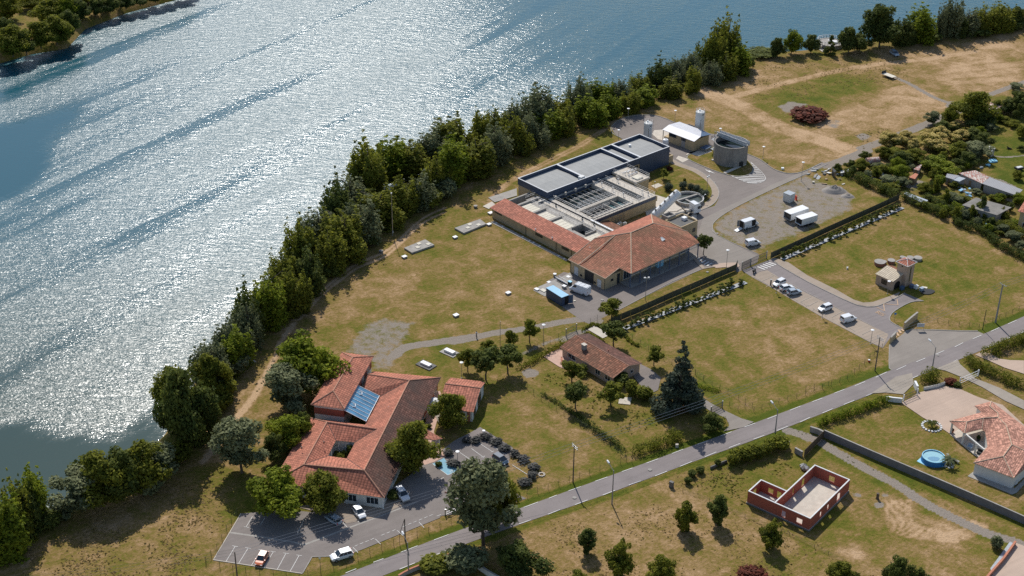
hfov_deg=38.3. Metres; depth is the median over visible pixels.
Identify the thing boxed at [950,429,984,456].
terrace
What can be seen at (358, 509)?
parked car
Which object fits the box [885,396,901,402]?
garden wall
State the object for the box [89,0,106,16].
broadleaf tree
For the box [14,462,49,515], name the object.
riverside tree
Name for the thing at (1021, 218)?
two storey house
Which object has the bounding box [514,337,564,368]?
hedge
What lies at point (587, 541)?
broadleaf tree
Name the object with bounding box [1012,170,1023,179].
broadleaf tree
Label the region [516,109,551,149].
riverside tree
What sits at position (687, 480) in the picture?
shrub
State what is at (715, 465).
garden wall
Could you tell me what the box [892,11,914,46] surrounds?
riverside tree
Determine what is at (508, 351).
young tree
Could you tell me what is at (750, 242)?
parked van
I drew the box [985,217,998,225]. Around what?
broadleaf tree
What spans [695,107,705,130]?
silo
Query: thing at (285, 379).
broadleaf tree
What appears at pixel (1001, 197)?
broadleaf tree
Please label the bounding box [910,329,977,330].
kerb
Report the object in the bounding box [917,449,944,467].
garden pool
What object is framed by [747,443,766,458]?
shrub
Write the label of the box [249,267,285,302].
riverside tree
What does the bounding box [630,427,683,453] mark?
hedge
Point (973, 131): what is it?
broadleaf tree
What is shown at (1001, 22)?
riverside tree
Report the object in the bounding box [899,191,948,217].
hedge
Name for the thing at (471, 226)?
tank slab
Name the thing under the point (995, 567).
garden wall
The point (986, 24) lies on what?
riverside tree
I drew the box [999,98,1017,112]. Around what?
broadleaf tree
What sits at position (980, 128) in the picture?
broadleaf tree
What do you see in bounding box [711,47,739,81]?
riverside tree
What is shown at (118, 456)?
broadleaf tree
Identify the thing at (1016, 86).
broadleaf tree
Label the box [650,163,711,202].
yard lawn
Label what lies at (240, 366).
shrub
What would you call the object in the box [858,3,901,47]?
broadleaf tree
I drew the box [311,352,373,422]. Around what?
hall block
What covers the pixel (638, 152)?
filter hall
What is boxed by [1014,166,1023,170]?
trailer
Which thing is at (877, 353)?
utility pole
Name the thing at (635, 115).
kerb
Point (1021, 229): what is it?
hedge
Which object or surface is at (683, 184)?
topiary bush
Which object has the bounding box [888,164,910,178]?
broadleaf tree
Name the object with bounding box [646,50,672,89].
riverside tree
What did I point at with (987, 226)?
shrub
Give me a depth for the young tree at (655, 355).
336.25 m
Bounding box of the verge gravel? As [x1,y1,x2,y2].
[872,373,913,393]
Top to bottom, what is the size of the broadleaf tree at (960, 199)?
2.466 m
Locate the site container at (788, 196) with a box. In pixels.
[783,190,794,202]
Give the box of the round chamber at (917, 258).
[914,255,921,261]
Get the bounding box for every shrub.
[41,508,62,529]
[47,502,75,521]
[140,477,165,495]
[168,439,193,462]
[212,376,237,395]
[212,388,233,411]
[228,353,251,374]
[321,262,342,277]
[336,452,344,457]
[364,236,379,245]
[386,489,398,499]
[418,551,449,575]
[422,187,444,207]
[433,177,456,197]
[435,461,442,466]
[442,542,490,575]
[580,363,587,371]
[614,371,628,386]
[625,379,637,396]
[634,385,654,399]
[684,476,692,483]
[688,469,696,477]
[695,466,704,474]
[714,459,721,466]
[725,448,741,465]
[735,445,756,461]
[736,564,767,575]
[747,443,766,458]
[748,46,777,57]
[748,53,755,67]
[759,438,775,454]
[769,434,790,450]
[789,105,829,122]
[849,165,856,174]
[864,170,872,176]
[878,164,888,173]
[879,183,891,192]
[906,163,915,169]
[931,29,944,41]
[933,174,945,184]
[939,208,946,218]
[940,205,951,213]
[944,377,956,385]
[948,195,954,203]
[953,381,961,387]
[956,165,964,173]
[961,207,970,219]
[962,159,971,168]
[967,29,990,36]
[973,217,980,226]
[984,223,993,231]
[990,535,1003,549]
[1000,220,1013,225]
[1001,211,1009,220]
[1006,202,1014,211]
[1014,21,1023,29]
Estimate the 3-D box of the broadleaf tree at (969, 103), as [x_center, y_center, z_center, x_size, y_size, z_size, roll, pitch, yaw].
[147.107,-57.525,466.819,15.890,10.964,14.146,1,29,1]
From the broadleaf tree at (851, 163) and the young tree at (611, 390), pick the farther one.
the broadleaf tree at (851, 163)
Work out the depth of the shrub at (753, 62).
505.29 m
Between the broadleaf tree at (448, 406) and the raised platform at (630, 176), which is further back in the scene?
the raised platform at (630, 176)
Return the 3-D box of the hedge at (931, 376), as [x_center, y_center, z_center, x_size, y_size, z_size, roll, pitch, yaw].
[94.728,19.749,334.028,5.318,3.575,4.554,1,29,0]
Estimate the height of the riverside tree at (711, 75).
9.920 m
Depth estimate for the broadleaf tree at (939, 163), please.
432.72 m
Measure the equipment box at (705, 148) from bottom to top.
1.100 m
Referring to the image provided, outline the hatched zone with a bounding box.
[735,163,763,182]
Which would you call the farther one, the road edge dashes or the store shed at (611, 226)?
the store shed at (611, 226)
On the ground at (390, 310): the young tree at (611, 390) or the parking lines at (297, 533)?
the young tree at (611, 390)
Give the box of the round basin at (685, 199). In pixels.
[675,191,703,206]
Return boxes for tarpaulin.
[988,159,997,162]
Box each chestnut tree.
[878,131,908,147]
[897,130,916,143]
[907,138,924,149]
[919,131,949,151]
[925,125,948,139]
[947,129,969,142]
[948,121,959,129]
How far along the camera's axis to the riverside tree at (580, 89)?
465.85 m
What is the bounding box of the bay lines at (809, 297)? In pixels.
[755,270,873,329]
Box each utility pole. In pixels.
[234,552,237,575]
[572,443,577,482]
[874,335,883,370]
[995,283,1006,322]
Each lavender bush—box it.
[443,449,453,455]
[446,458,460,466]
[462,437,471,443]
[469,436,480,443]
[477,432,487,439]
[481,432,492,440]
[488,437,502,445]
[498,443,511,451]
[509,449,519,457]
[516,454,529,464]
[516,477,532,486]
[527,462,541,470]
[527,470,538,479]
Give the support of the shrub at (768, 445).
on the ground at (390, 310)
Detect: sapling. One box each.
[674,301,682,307]
[679,300,687,308]
[827,233,833,240]
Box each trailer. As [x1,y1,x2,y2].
[782,205,808,222]
[795,212,817,226]
[881,70,895,78]
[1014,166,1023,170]
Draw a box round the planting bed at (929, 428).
[921,420,942,432]
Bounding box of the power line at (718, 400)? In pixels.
[574,336,879,445]
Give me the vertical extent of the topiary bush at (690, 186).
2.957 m
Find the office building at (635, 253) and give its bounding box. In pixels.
[568,214,698,289]
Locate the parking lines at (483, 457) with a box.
[438,444,524,515]
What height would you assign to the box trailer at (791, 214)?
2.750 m
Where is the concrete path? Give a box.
[491,221,567,260]
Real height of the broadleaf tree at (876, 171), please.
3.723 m
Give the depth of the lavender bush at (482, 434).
312.69 m
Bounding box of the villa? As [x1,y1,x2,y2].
[950,401,1023,487]
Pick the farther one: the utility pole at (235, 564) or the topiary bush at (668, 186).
the topiary bush at (668, 186)
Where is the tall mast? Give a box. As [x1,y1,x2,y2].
[391,193,392,235]
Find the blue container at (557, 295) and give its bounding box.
[546,285,572,305]
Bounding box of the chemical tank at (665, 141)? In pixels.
[662,138,668,144]
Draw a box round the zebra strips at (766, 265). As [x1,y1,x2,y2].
[759,262,775,269]
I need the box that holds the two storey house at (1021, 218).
[1018,202,1023,228]
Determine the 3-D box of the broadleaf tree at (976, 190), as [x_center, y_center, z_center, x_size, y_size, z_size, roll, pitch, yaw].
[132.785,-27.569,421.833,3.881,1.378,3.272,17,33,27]
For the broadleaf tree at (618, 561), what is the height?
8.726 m
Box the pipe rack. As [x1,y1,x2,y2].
[556,276,567,285]
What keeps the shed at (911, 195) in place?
on the ground at (390, 310)
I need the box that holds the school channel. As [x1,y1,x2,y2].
[230,502,416,545]
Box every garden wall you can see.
[398,553,448,575]
[478,566,498,575]
[710,460,727,468]
[794,447,802,456]
[810,426,822,434]
[824,430,1023,523]
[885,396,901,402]
[889,331,896,343]
[903,312,918,329]
[913,381,918,389]
[923,382,944,389]
[987,541,1016,575]
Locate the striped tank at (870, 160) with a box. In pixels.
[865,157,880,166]
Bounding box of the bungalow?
[560,331,641,383]
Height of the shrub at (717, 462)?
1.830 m
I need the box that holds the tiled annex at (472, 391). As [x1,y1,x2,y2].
[442,378,484,421]
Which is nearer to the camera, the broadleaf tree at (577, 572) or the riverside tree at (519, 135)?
the broadleaf tree at (577, 572)
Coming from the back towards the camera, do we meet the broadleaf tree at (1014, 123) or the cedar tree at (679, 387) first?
the broadleaf tree at (1014, 123)
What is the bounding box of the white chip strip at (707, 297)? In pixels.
[623,281,746,329]
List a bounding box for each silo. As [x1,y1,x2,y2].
[643,119,653,138]
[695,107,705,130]
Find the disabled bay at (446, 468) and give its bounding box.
[433,462,456,474]
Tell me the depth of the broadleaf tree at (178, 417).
300.04 m
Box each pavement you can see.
[694,257,715,268]
[713,262,738,268]
[772,258,899,305]
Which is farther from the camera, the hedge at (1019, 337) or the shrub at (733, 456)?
the hedge at (1019, 337)
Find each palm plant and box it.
[926,420,938,426]
[940,455,958,466]
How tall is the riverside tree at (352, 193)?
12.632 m
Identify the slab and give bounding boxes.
[404,239,433,253]
[455,219,485,233]
[588,326,606,337]
[618,397,631,404]
[920,289,934,293]
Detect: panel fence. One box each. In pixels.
[611,260,737,320]
[770,194,899,258]
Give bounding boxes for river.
[0,0,1023,507]
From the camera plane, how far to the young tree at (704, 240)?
384.75 m
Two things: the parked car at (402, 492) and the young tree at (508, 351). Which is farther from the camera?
the young tree at (508, 351)
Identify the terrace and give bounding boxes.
[543,349,569,367]
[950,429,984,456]
[968,472,1023,493]
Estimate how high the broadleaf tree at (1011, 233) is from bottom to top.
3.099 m
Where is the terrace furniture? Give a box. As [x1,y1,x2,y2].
[966,442,972,448]
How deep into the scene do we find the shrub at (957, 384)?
332.12 m
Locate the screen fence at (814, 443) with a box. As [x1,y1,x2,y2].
[804,430,824,456]
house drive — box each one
[633,364,660,391]
[704,400,752,430]
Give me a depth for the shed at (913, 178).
426.58 m
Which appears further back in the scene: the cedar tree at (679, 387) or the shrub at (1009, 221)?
the shrub at (1009, 221)
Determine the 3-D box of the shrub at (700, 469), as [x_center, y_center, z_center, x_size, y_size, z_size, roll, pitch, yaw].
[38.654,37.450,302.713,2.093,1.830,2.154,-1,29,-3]
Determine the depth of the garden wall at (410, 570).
274.33 m
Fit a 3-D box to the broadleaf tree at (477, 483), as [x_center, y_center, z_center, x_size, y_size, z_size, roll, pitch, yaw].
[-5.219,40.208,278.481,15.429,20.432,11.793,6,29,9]
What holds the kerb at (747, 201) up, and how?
on the ground at (390, 310)
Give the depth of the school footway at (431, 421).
315.68 m
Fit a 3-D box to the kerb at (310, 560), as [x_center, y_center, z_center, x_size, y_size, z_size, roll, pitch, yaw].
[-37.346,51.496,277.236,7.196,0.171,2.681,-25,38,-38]
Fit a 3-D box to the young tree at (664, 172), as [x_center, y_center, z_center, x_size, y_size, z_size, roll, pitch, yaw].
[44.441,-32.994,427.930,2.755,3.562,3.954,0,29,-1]
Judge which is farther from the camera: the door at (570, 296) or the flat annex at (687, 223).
the flat annex at (687, 223)
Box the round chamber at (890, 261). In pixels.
[887,258,894,264]
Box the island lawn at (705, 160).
[687,147,752,175]
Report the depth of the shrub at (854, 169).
431.33 m
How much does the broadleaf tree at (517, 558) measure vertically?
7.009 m
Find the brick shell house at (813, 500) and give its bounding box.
[746,465,849,531]
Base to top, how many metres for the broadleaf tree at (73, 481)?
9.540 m
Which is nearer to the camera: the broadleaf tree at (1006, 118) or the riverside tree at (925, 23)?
the broadleaf tree at (1006, 118)
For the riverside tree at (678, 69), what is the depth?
493.00 m
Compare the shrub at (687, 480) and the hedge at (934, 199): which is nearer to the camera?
the shrub at (687, 480)
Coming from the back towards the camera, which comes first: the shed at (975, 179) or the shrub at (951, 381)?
the shed at (975, 179)
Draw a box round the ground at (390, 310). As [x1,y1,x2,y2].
[0,0,1023,575]
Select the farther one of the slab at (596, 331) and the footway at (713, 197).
the footway at (713, 197)
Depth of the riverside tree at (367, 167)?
409.76 m
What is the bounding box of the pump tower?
[875,257,916,290]
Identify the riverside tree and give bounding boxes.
[0,467,37,543]
[0,486,31,566]
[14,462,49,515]
[14,473,43,541]
[186,335,236,386]
[187,360,221,447]
[198,341,226,357]
[211,311,247,346]
[220,324,257,377]
[230,274,266,334]
[231,297,266,350]
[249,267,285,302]
[252,273,289,331]
[266,244,300,282]
[276,259,314,319]
[280,211,317,262]
[293,204,339,247]
[295,239,326,297]
[312,219,350,278]
[316,205,368,264]
[318,165,354,215]
[334,171,366,207]
[338,193,383,248]
[345,128,389,194]
[355,183,406,232]
[367,134,408,184]
[378,168,423,219]
[391,135,431,181]
[405,168,438,212]
[414,121,451,164]
[418,152,456,188]
[431,110,480,147]
[437,132,471,187]
[462,135,497,179]
[470,106,490,143]
[482,117,514,166]
[484,105,509,132]
[496,111,535,156]
[502,97,530,122]
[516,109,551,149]
[517,81,554,121]
[532,108,567,139]
[550,92,574,115]
[557,101,576,137]
[564,71,592,116]
[571,92,610,128]
[584,77,617,101]
[599,90,623,120]
[609,78,632,100]
[618,86,643,115]
[627,70,650,91]
[633,83,659,108]
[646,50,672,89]
[656,75,684,100]
[665,55,686,85]
[680,49,702,75]
[683,62,701,94]
[692,19,727,69]
[694,58,724,86]
[711,5,741,56]
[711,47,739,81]
[728,39,751,76]
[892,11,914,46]
[905,16,918,44]
[907,1,937,46]
[936,0,948,39]
[943,0,964,38]
[947,15,969,38]
[960,5,980,37]
[975,1,993,35]
[983,1,1015,34]
[995,1,1018,32]
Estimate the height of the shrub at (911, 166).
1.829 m
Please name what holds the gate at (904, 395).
on the ground at (390, 310)
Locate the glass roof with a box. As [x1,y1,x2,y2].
[344,385,378,421]
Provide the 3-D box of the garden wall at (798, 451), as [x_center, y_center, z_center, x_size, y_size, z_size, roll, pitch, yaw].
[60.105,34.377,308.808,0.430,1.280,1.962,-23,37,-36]
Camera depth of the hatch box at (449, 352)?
342.75 m
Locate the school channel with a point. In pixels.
(321, 537)
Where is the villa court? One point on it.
(943, 406)
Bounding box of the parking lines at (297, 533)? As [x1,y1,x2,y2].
[226,464,453,570]
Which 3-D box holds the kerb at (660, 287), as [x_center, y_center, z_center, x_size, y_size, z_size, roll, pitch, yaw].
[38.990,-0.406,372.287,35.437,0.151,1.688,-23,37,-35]
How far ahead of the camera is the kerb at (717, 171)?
435.29 m
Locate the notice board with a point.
(920, 325)
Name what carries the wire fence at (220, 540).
on the ground at (390, 310)
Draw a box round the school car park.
[215,427,525,572]
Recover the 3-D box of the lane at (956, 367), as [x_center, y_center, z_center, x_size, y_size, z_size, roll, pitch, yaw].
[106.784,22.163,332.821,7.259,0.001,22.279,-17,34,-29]
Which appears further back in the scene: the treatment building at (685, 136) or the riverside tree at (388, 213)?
the treatment building at (685, 136)
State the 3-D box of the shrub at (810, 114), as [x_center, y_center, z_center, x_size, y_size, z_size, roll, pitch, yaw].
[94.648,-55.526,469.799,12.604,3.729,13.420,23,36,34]
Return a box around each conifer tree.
[822,35,836,55]
[974,195,987,216]
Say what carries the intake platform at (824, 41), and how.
on the ground at (390, 310)
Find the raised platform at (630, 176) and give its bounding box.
[612,165,649,190]
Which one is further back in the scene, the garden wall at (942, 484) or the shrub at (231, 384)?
the shrub at (231, 384)
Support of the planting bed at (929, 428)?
on the ground at (390, 310)
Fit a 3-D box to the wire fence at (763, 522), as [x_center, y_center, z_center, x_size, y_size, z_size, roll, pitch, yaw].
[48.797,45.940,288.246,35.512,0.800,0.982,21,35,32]
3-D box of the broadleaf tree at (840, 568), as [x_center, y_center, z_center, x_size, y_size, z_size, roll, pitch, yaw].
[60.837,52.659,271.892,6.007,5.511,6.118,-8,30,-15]
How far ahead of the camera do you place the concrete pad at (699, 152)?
445.41 m
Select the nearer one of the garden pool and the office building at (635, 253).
the garden pool
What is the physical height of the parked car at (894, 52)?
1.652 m
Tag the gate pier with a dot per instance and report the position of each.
(671, 484)
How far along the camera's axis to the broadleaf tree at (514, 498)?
282.34 m
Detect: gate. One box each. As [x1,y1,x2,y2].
[566,323,576,336]
[710,400,722,412]
[741,258,750,269]
[751,251,767,264]
[903,389,918,401]
[959,369,979,382]
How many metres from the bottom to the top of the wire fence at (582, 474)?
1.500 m
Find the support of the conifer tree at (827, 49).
on the ground at (390, 310)
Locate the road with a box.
[342,316,1023,575]
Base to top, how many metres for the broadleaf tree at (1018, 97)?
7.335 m
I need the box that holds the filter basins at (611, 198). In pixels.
[548,175,656,223]
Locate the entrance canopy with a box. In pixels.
[424,430,442,442]
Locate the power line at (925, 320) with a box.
[883,299,970,336]
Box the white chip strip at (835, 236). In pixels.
[781,207,903,259]
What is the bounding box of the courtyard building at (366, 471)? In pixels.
[282,371,440,508]
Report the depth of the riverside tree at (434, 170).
413.65 m
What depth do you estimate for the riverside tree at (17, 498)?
277.40 m
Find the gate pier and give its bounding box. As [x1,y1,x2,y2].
[669,480,673,487]
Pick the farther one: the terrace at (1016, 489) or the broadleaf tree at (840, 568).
the terrace at (1016, 489)
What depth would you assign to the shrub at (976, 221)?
401.36 m
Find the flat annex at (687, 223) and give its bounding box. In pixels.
[661,211,697,236]
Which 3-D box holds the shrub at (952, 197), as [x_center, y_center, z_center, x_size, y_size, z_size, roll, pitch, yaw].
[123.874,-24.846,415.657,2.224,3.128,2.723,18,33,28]
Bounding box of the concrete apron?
[676,156,688,161]
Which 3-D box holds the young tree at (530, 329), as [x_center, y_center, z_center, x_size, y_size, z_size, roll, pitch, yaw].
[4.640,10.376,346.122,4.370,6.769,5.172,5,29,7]
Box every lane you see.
[698,166,823,264]
[937,360,1023,408]
[976,351,1023,373]
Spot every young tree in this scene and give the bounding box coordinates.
[456,348,472,371]
[470,346,503,379]
[480,339,496,348]
[495,343,522,373]
[504,330,518,343]
[522,319,540,342]
[560,360,586,382]
[564,380,587,407]
[596,380,625,405]
[598,298,622,316]
[600,320,626,345]
[646,344,665,365]
[660,168,669,178]
[697,233,713,254]
[886,182,900,189]
[916,201,932,207]
[921,194,935,200]
[993,230,1005,235]
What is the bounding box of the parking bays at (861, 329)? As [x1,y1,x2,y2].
[752,270,887,346]
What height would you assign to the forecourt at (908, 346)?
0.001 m
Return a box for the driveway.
[742,259,920,347]
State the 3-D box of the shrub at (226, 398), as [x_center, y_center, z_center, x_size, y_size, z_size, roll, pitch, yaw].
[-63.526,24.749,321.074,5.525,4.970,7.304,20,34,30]
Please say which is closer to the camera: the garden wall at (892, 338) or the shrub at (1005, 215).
the garden wall at (892, 338)
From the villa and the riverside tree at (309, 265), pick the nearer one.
the villa
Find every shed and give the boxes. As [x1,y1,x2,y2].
[490,198,589,257]
[590,219,620,230]
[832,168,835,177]
[904,192,927,208]
[908,173,917,185]
[913,164,921,174]
[945,174,958,184]
[953,176,965,187]
[959,170,988,189]
[963,197,1011,221]
[982,177,1021,201]
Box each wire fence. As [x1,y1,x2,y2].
[32,549,232,575]
[205,512,237,561]
[205,517,449,575]
[521,381,583,426]
[529,451,632,494]
[582,423,626,459]
[685,489,841,560]
[695,370,752,404]
[729,381,828,410]
[805,344,882,391]
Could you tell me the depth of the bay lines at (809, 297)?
367.87 m
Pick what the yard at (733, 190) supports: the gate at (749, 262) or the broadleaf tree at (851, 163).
the gate at (749, 262)
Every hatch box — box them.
[415,360,436,370]
[439,347,458,357]
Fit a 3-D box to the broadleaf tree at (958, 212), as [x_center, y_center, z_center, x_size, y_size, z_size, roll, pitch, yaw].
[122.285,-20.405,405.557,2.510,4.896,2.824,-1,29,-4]
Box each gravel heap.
[822,185,846,194]
[841,193,853,197]
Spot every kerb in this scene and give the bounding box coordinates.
[213,513,301,573]
[302,556,328,573]
[611,114,672,137]
[619,267,706,309]
[673,159,718,209]
[687,146,752,176]
[712,164,826,253]
[748,154,820,173]
[771,258,904,306]
[889,300,923,328]
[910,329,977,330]
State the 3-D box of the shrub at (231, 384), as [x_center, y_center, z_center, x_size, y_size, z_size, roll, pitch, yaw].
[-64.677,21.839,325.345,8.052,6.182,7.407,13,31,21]
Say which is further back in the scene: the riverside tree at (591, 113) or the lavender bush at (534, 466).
the riverside tree at (591, 113)
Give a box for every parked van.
[569,281,590,295]
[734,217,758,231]
[745,237,760,246]
[839,313,856,323]
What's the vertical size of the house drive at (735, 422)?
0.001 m
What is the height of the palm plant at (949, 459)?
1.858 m
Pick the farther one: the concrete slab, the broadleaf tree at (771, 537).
the concrete slab
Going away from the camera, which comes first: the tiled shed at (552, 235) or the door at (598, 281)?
the door at (598, 281)
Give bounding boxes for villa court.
[902,386,1023,432]
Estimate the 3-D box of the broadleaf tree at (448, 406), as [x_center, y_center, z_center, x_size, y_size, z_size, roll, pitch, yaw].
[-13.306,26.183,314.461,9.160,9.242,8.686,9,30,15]
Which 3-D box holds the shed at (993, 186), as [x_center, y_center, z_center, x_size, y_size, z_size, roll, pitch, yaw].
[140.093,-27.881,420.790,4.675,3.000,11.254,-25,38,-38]
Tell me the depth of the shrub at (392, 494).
293.73 m
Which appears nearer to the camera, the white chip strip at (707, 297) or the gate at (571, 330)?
the gate at (571, 330)
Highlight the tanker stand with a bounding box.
[646,195,696,219]
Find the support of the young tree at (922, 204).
on the ground at (390, 310)
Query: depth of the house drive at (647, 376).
334.30 m
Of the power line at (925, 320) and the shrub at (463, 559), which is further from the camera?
the power line at (925, 320)
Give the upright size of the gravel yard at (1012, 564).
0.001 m
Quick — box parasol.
[429,397,438,403]
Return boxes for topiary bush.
[664,182,673,190]
[679,181,687,189]
[687,183,694,190]
[692,184,700,192]
[700,190,709,198]
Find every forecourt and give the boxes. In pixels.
[300,497,404,522]
[889,330,982,368]
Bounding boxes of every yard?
[549,115,827,323]
[992,543,1023,575]
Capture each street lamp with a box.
[401,531,408,568]
[607,460,613,504]
[770,400,777,432]
[928,339,935,366]
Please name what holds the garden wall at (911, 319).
on the ground at (390, 310)
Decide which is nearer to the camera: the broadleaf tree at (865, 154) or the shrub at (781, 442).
the shrub at (781, 442)
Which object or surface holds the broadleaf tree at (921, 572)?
on the ground at (390, 310)
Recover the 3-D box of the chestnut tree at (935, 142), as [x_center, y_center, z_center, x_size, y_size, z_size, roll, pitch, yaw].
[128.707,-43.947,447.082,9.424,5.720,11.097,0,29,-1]
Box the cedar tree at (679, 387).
[648,340,706,417]
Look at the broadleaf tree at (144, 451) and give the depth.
290.95 m
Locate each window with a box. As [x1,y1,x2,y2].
[345,494,356,501]
[366,496,378,504]
[478,391,480,406]
[567,352,575,361]
[623,271,631,279]
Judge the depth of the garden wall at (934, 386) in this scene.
331.73 m
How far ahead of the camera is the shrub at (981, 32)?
537.62 m
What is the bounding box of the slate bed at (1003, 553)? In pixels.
[990,542,1012,569]
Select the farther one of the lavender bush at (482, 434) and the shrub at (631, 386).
the shrub at (631, 386)
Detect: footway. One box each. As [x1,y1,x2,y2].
[421,391,444,464]
[670,160,718,208]
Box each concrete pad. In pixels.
[534,273,572,295]
[652,130,668,139]
[686,149,711,155]
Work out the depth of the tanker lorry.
402.04 m
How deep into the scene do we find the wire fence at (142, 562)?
267.63 m
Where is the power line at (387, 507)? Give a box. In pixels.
[236,443,571,554]
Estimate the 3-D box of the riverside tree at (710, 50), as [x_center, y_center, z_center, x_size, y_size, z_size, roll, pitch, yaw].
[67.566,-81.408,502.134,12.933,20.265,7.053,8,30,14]
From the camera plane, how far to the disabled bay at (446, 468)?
303.41 m
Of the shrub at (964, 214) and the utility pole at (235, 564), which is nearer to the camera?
the utility pole at (235, 564)
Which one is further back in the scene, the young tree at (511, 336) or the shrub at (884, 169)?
the shrub at (884, 169)
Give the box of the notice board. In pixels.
[917,323,924,329]
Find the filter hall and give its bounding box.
[518,134,672,200]
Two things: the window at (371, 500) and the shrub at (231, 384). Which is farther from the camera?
the shrub at (231, 384)
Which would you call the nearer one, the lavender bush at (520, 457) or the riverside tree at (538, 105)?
the lavender bush at (520, 457)
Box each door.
[569,295,572,302]
[574,266,577,275]
[584,269,593,283]
[597,279,600,287]
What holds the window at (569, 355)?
in the bungalow
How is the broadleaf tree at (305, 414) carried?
on the ground at (390, 310)
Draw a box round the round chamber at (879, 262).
[874,259,885,266]
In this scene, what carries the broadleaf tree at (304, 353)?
on the ground at (390, 310)
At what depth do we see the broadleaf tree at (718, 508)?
285.51 m
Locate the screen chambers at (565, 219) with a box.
[509,189,610,240]
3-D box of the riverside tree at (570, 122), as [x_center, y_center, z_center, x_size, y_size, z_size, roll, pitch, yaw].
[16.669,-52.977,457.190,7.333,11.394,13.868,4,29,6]
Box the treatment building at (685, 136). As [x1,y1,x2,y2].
[662,122,710,150]
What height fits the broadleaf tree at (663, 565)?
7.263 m
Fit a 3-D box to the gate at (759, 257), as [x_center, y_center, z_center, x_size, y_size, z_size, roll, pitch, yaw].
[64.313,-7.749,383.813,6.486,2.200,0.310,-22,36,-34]
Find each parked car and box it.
[255,550,268,566]
[324,513,342,525]
[329,546,353,562]
[351,504,366,518]
[394,485,409,501]
[492,452,508,465]
[772,277,786,286]
[778,283,794,291]
[786,288,801,295]
[817,302,832,312]
[889,49,898,56]
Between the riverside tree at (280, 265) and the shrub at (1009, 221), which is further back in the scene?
the shrub at (1009, 221)
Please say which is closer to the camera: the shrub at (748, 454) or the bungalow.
the shrub at (748, 454)
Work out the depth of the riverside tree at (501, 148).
433.35 m
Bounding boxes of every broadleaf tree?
[0,0,22,19]
[0,16,16,35]
[0,23,31,56]
[17,0,42,9]
[18,32,36,54]
[24,21,58,48]
[27,0,71,21]
[41,14,74,43]
[45,463,95,511]
[48,0,79,14]
[58,9,81,34]
[67,449,133,509]
[70,0,93,19]
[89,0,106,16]
[102,0,119,12]
[102,445,140,499]
[118,0,137,8]
[120,439,172,495]
[137,0,148,5]
[141,440,179,479]
[148,364,191,412]
[152,365,215,442]
[188,352,233,395]
[207,415,270,473]
[246,463,304,519]
[259,432,287,462]
[262,362,319,413]
[265,414,311,450]
[275,329,351,394]
[297,411,314,433]
[301,468,348,514]
[342,444,352,454]
[383,419,442,473]
[427,392,467,428]
[442,456,522,545]
[487,474,521,524]
[495,538,554,575]
[572,569,587,575]
[577,528,597,554]
[603,537,634,575]
[645,554,676,575]
[673,500,698,531]
[699,411,723,432]
[706,494,728,525]
[757,518,783,548]
[770,37,788,56]
[783,29,803,53]
[802,34,821,51]
[824,560,860,575]
[832,163,842,171]
[837,26,868,52]
[843,159,856,166]
[853,32,875,50]
[854,158,869,170]
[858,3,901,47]
[858,151,872,157]
[870,165,881,176]
[874,146,892,157]
[880,174,897,182]
[881,554,918,575]
[884,146,903,157]
[888,151,914,165]
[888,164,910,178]
[890,157,905,166]
[897,177,911,186]
[904,148,926,160]
[916,182,933,192]
[916,567,929,575]
[920,154,961,174]
[923,110,939,123]
[929,168,938,178]
[931,195,951,203]
[933,119,956,129]
[933,178,940,192]
[938,151,948,159]
[940,104,959,122]
[942,140,969,158]
[942,188,950,199]
[948,181,963,187]
[949,208,962,220]
[950,195,967,202]
[951,91,1001,120]
[951,151,979,165]
[953,206,960,216]
[961,110,996,126]
[965,140,995,158]
[967,126,990,140]
[968,204,977,218]
[969,188,982,193]
[970,132,997,146]
[976,126,986,132]
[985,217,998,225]
[986,123,998,130]
[987,99,1004,107]
[994,193,1006,202]
[996,113,1003,120]
[997,223,1009,231]
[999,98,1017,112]
[1001,116,1013,122]
[1004,119,1021,126]
[1004,230,1023,241]
[1005,91,1023,106]
[1009,192,1023,203]
[1010,82,1023,90]
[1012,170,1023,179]
[1013,6,1023,23]
[1013,103,1023,117]
[1015,241,1023,248]
[1016,126,1023,137]
[1016,145,1023,150]
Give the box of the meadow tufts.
[11,56,907,575]
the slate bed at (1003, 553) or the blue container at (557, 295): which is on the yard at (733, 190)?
the blue container at (557, 295)
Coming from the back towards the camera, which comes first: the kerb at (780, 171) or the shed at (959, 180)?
the kerb at (780, 171)
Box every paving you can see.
[483,202,494,208]
[488,188,516,201]
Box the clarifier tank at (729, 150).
[710,130,749,173]
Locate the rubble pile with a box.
[799,463,809,470]
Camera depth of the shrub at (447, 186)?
414.26 m
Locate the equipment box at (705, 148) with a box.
[700,145,710,151]
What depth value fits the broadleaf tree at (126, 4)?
555.41 m
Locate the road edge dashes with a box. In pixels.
[346,320,1016,572]
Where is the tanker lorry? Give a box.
[652,190,701,218]
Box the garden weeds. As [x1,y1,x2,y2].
[254,163,994,526]
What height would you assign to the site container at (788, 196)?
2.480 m
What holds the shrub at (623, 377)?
on the ground at (390, 310)
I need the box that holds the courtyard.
[332,450,347,457]
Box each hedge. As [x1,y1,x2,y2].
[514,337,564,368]
[540,392,590,423]
[567,406,626,451]
[581,322,601,329]
[581,330,604,340]
[625,334,639,346]
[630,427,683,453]
[698,382,720,391]
[815,394,890,425]
[844,168,898,197]
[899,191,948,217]
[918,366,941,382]
[920,192,974,219]
[951,201,973,216]
[951,216,1023,259]
[963,352,1023,389]
[980,329,1023,355]
[994,220,1023,236]
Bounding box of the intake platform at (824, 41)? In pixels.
[817,35,841,48]
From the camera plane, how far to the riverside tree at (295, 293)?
354.00 m

